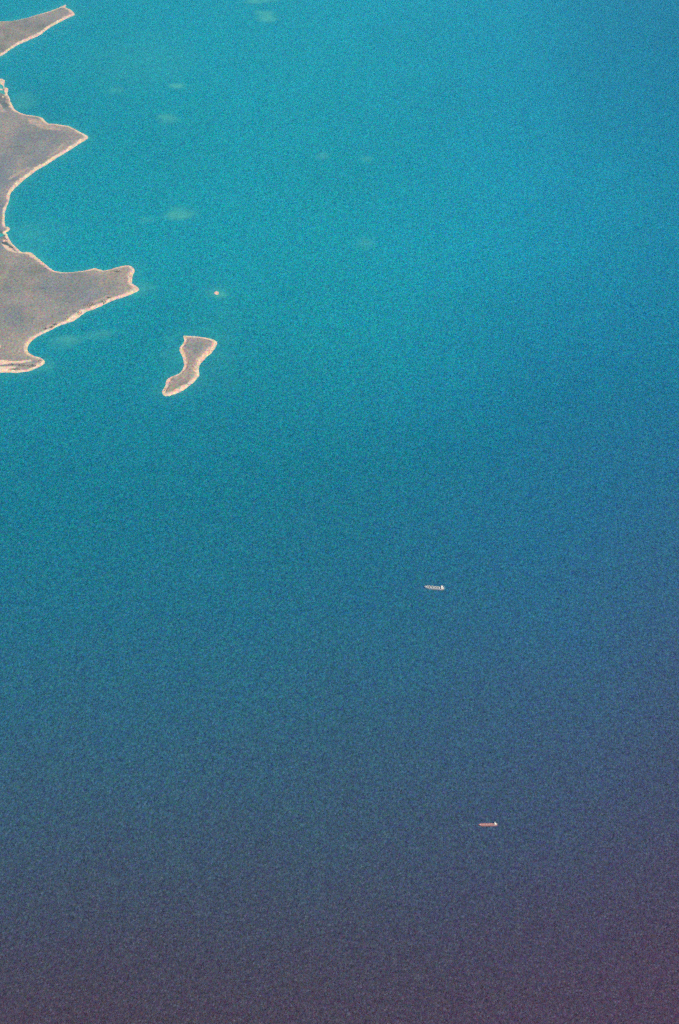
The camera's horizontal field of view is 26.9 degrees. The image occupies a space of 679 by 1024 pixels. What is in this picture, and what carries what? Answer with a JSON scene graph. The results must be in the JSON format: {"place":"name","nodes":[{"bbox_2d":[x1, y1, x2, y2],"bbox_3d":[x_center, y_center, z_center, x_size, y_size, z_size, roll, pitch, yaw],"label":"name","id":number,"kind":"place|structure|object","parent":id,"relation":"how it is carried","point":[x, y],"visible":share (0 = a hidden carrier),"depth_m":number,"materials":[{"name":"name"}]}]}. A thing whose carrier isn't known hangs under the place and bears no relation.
{"place":"outdoors","nodes":[
{"label":"outdoors","id":0,"kind":"place"},
{"bbox_2d":[0,5,74,55],"bbox_3d":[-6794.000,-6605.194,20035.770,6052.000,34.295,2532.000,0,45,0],"label":"spit","id":1,"kind":"structure","parent":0,"point":[20,29],"depth_m":20371.16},
{"bbox_2d":[0,79,138,372],"bbox_3d":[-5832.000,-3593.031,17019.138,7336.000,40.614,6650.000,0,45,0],"label":"mainland terrain","id":2,"kind":"structure","parent":0,"point":[20,298],"depth_m":16050.81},
{"bbox_2d":[0,9,211,388],"bbox_3d":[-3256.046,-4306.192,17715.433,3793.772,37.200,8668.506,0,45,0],"label":"scrub","id":3,"kind":"object","parent":2,"relation":"on","point":[19,365],"visible":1,"depth_m":15715.96,"materials":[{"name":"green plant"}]},
{"bbox_2d":[0,0,678,1023],"bbox_3d":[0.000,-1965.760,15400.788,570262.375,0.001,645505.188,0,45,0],"label":"sea","id":4,"kind":"structure","parent":0,"point":[284,732],"depth_m":13317.98,"materials":[{"name":"liquid"}]},
{"bbox_2d":[162,336,216,395],"bbox_3d":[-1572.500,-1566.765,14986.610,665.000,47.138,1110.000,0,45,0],"label":"island","id":5,"kind":"structure","parent":4,"relation":"in","point":[188,349],"depth_m":15004.82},
{"bbox_2d":[424,585,443,589],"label":"bulk carrier","id":6,"kind":"object","parent":4,"relation":"on","point":[434,587],"visible":1,"depth_m":12735.40,"materials":[{"name":"paint"}]},
{"bbox_2d":[478,822,496,825],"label":"tanker","id":7,"kind":"object","parent":4,"relation":"on","point":[488,824],"visible":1,"depth_m":11001.46,"materials":[{"name":"pink paint"}]}
]}

